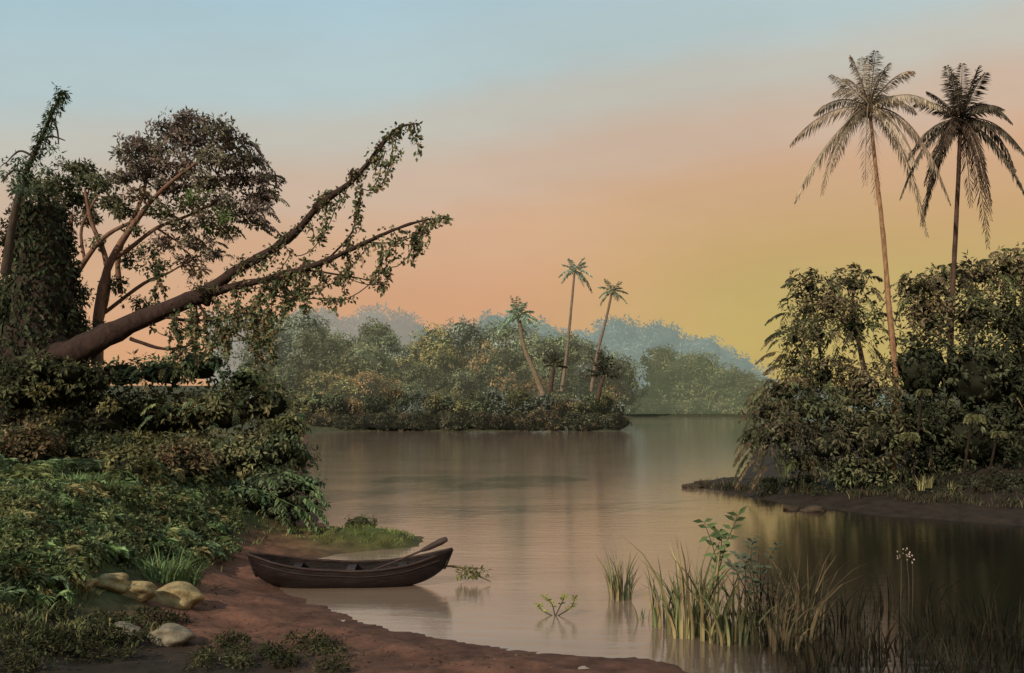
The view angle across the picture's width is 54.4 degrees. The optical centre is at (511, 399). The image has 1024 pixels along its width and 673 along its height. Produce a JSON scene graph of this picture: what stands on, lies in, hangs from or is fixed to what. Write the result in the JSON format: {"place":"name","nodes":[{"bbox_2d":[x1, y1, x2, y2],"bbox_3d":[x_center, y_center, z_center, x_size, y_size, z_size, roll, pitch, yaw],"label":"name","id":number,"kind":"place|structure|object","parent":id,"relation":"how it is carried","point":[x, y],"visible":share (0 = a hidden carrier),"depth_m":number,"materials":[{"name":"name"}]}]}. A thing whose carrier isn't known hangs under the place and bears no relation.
{"place":"outdoors","nodes":[
{"label":"outdoors","id":0,"kind":"place"},
{"bbox_2d":[0,478,418,648],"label":"grass","id":1,"kind":"structure","parent":0,"point":[14,606],"depth_m":15.86,"materials":[{"name":"green plant"}]},
{"bbox_2d":[0,386,1023,672],"bbox_3d":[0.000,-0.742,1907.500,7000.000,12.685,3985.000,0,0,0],"label":"ground","id":2,"kind":"structure","parent":0,"point":[230,582],"depth_m":17.83,"materials":[{"name":"brown soil"}]},
{"bbox_2d":[0,82,71,274],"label":"tree","id":3,"kind":"object","parent":2,"relation":"on","point":[21,188],"visible":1,"depth_m":28.94,"materials":[{"name":"green plant"}]},
{"bbox_2d":[0,185,100,432],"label":"creeper covered trunk","id":4,"kind":"object","parent":2,"relation":"on","point":[39,308],"visible":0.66,"depth_m":30.25,"materials":[{"name":"green plant"}]},
{"bbox_2d":[70,577,98,592],"bbox_3d":[-7.061,3.024,16.261,0.628,0.290,0.464,0,0,0],"label":"boulder","id":5,"kind":"object","parent":2,"relation":"on","point":[92,583],"visible":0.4,"depth_m":16.16,"materials":[{"name":"stone"}]},
{"bbox_2d":[95,572,131,593],"bbox_3d":[-6.832,3.158,17.034,0.660,0.367,0.638,0,0,42],"label":"boulder","id":6,"kind":"object","parent":2,"relation":"on","point":[119,583],"visible":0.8,"depth_m":16.84,"materials":[{"name":"stone"}]},
{"bbox_2d":[0,347,237,488],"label":"dark undergrowth","id":7,"kind":"object","parent":2,"relation":"on","point":[29,382],"visible":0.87,"depth_m":28.55,"materials":[{"name":"green plant"}]},
{"bbox_2d":[0,456,241,609],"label":"fern bank","id":8,"kind":"structure","parent":2,"relation":"on","point":[22,472],"depth_m":20.05,"materials":[{"name":"green plant"}]},
{"bbox_2d":[108,621,143,638],"bbox_3d":[-5.940,3.564,15.243,0.592,0.312,0.427,0,0,0],"label":"boulder","id":9,"kind":"object","parent":2,"relation":"on","point":[132,627],"visible":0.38,"depth_m":15.18,"materials":[{"name":"stone"}]},
{"bbox_2d":[121,581,156,601],"bbox_3d":[-6.482,3.314,17.141,0.763,0.386,0.563,0,0,0],"label":"boulder","id":10,"kind":"object","parent":2,"relation":"on","point":[141,591],"visible":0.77,"depth_m":16.96,"materials":[{"name":"stone"}]},
{"bbox_2d":[12,106,289,364],"bbox_3d":[-12.936,-5.491,34.180,10.869,8.726,5.045,0,0,13],"label":"spreading tree","id":11,"kind":"object","parent":2,"relation":"on","point":[143,170],"visible":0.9,"depth_m":33.60,"materials":[{"name":"green plant"}]},
{"bbox_2d":[146,623,195,646],"bbox_3d":[-5.250,3.654,15.330,0.759,0.389,0.499,0,0,0],"label":"boulder","id":12,"kind":"object","parent":2,"relation":"on","point":[170,634],"visible":0.91,"depth_m":15.16,"materials":[{"name":"stone"}]},
{"bbox_2d":[0,478,352,672],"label":"ground plants","id":13,"kind":"object","parent":2,"relation":"on","point":[18,545],"visible":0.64,"depth_m":16.35,"materials":[{"name":"green plant"}]},
{"bbox_2d":[150,581,204,608],"bbox_3d":[-6.046,3.556,17.854,1.097,0.564,0.728,0,0,0],"label":"boulder","id":14,"kind":"object","parent":2,"relation":"on","point":[180,594],"visible":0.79,"depth_m":17.60,"materials":[{"name":"stone"}]},
{"bbox_2d":[94,339,321,496],"bbox_3d":[-9.452,0.847,30.657,7.296,5.480,4.764,0,0,0],"label":"hanging bush","id":15,"kind":"object","parent":2,"relation":"on","point":[225,407],"visible":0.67,"depth_m":30.43,"materials":[{"name":"green plant"}]},
{"bbox_2d":[32,120,453,368],"bbox_3d":[-9.129,-3.090,28.537,16.461,8.329,2.213,0,0,21],"label":"leaning dead tree","id":16,"kind":"object","parent":2,"relation":"on","point":[94,342],"visible":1,"depth_m":27.14,"materials":[{"name":"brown plant"}]},
{"bbox_2d":[216,464,330,535],"bbox_3d":[-7.139,2.897,27.921,4.409,2.192,2.778,0,0,0],"label":"drooping shrub","id":17,"kind":"object","parent":2,"relation":"on","point":[267,493],"visible":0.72,"depth_m":27.81,"materials":[{"name":"green plant"}]},
{"bbox_2d":[136,589,553,667],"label":"pebbles","id":18,"kind":"object","parent":2,"relation":"on","point":[412,664],"visible":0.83,"depth_m":15.42,"materials":[{"name":"stone"}]},
{"bbox_2d":[247,537,452,587],"bbox_3d":[-3.450,3.478,21.359,4.383,1.165,1.028,0,3,-4],"label":"canoe","id":19,"kind":"object","parent":2,"relation":"on","point":[284,571],"visible":0.95,"depth_m":21.07,"materials":[{"name":"brown wood"}]},
{"bbox_2d":[344,514,377,526],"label":"low leafy shrub","id":20,"kind":"object","parent":2,"relation":"on","point":[360,520],"visible":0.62,"depth_m":28.06,"materials":[{"name":"plant"}]},
{"bbox_2d":[234,308,647,430],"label":"island treeline","id":21,"kind":"object","parent":2,"relation":"on","point":[458,375],"visible":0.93,"depth_m":136.38,"materials":[{"name":"green plant"}]},
{"bbox_2d":[497,296,545,395],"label":"broad palm tree","id":22,"kind":"object","parent":2,"relation":"on","point":[518,318],"visible":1,"depth_m":122.75,"materials":[{"name":"green plant"}]},
{"bbox_2d":[203,301,891,411],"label":"hazy distant forest","id":23,"kind":"object","parent":2,"relation":"on","point":[620,335],"visible":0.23,"depth_m":234.26,"materials":[{"name":"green plant"}]},
{"bbox_2d":[543,350,568,391],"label":"fan palm","id":24,"kind":"object","parent":2,"relation":"on","point":[552,374],"visible":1,"depth_m":120.79,"materials":[{"name":"green plant"}]},
{"bbox_2d":[558,258,592,391],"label":"slender palm tree","id":25,"kind":"object","parent":2,"relation":"on","point":[574,268],"visible":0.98,"depth_m":124.86,"materials":[{"name":"green plant"}]},
{"bbox_2d":[584,349,621,399],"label":"fan palm","id":26,"kind":"object","parent":2,"relation":"on","point":[604,372],"visible":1,"depth_m":120.78,"materials":[{"name":"green plant"}]},
{"bbox_2d":[589,279,627,391],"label":"slender palm tree","id":27,"kind":"object","parent":2,"relation":"on","point":[613,291],"visible":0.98,"depth_m":124.86,"materials":[{"name":"green plant"}]},
{"bbox_2d":[624,343,797,414],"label":"shore trees","id":28,"kind":"object","parent":2,"relation":"on","point":[698,383],"visible":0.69,"depth_m":237.82,"materials":[{"name":"green plant"}]},
{"bbox_2d":[693,506,746,629],"bbox_3d":[3.484,2.811,16.638,0.905,2.071,0.290,0,0,0],"label":"broadleaf weed","id":29,"kind":"object","parent":2,"relation":"on","point":[717,535],"visible":0.9,"depth_m":16.59,"materials":[{"name":"green plant"}]},
{"bbox_2d":[724,537,781,632],"bbox_3d":[3.980,3.066,16.420,1.003,1.576,0.246,0,0,0],"label":"broadleaf weed","id":30,"kind":"object","parent":2,"relation":"on","point":[743,565],"visible":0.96,"depth_m":16.40,"materials":[{"name":"green plant"}]},
{"bbox_2d":[681,480,826,511],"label":"shore stones","id":31,"kind":"object","parent":2,"relation":"on","point":[813,508],"visible":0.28,"depth_m":35.92,"materials":[{"name":"stone"}]},
{"bbox_2d":[732,262,942,492],"bbox_3d":[12.837,-0.345,39.867,8.282,10.561,5.189,0,0,0],"label":"tropical shrub","id":32,"kind":"object","parent":2,"relation":"on","point":[871,436],"visible":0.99,"depth_m":39.57,"materials":[{"name":"green plant"}]},
{"bbox_2d":[687,468,1023,507],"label":"bank grass","id":33,"kind":"structure","parent":2,"relation":"on","point":[944,493],"depth_m":37.49,"materials":[{"name":"green plant"}]},
{"bbox_2d":[789,50,950,480],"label":"coconut palm","id":34,"kind":"object","parent":2,"relation":"on","point":[869,106],"visible":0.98,"depth_m":40.41,"materials":[{"name":"green plant"}]},
{"bbox_2d":[869,242,1023,479],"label":"broadleaf tree","id":35,"kind":"object","parent":2,"relation":"on","point":[971,374],"visible":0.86,"depth_m":40.43,"materials":[{"name":"green plant"}]},
{"bbox_2d":[899,389,1007,486],"bbox_3d":[16.772,1.708,38.215,4.103,4.224,1.664,0,0,0],"label":"tree fern","id":36,"kind":"object","parent":2,"relation":"on","point":[967,419],"visible":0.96,"depth_m":38.02,"materials":[{"name":"green plant"}]},
{"bbox_2d":[899,63,1023,456],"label":"coconut palm","id":37,"kind":"object","parent":2,"relation":"on","point":[960,123],"visible":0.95,"depth_m":41.85,"materials":[{"name":"green plant"}]},
{"bbox_2d":[0,0,1023,386],"label":"sky","id":38,"kind":"structure","parent":0,"point":[647,142],"materials":[{"name":"orange"}]},
{"bbox_2d":[280,416,1023,672],"bbox_3d":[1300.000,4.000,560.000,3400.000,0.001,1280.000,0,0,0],"label":"river water","id":39,"kind":"structure","parent":0,"point":[529,518],"depth_m":27.22,"materials":[{"name":"brown liquid"}]},
{"bbox_2d":[447,564,491,581],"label":"floating branch","id":40,"kind":"object","parent":39,"relation":"on","point":[476,574],"visible":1,"depth_m":21.59,"materials":[{"name":"green plant"}]},
{"bbox_2d":[534,593,577,615],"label":"water weed","id":41,"kind":"object","parent":39,"relation":"on","point":[551,601],"visible":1,"depth_m":18.39,"materials":[{"name":"green plant"}]},
{"bbox_2d":[590,545,649,620],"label":"reed clump","id":42,"kind":"object","parent":39,"relation":"in","point":[616,586],"visible":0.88,"depth_m":19.87,"materials":[{"name":"green plant"}]},
{"bbox_2d":[625,529,781,646],"bbox_3d":[2.908,3.075,16.604,2.760,2.051,2.368,0,0,39],"label":"reed clump","id":43,"kind":"object","parent":39,"relation":"in","point":[699,624],"visible":0.82,"depth_m":16.57,"materials":[{"name":"green plant"}]},
{"bbox_2d":[703,540,885,653],"bbox_3d":[4.525,3.219,16.733,2.748,1.762,2.504,0,0,-17],"label":"reed clump","id":44,"kind":"object","parent":39,"relation":"in","point":[775,619],"visible":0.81,"depth_m":16.49,"materials":[{"name":"green plant"}]},
{"bbox_2d":[782,564,1023,672],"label":"reed clump","id":45,"kind":"object","parent":39,"relation":"in","point":[970,627],"visible":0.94,"depth_m":15.78,"materials":[{"name":"green plant"}]},
{"bbox_2d":[897,547,914,626],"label":"wild flower","id":46,"kind":"object","parent":39,"relation":"in","point":[908,584],"visible":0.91,"depth_m":17.51,"materials":[{"name":"green plant"}]}
]}

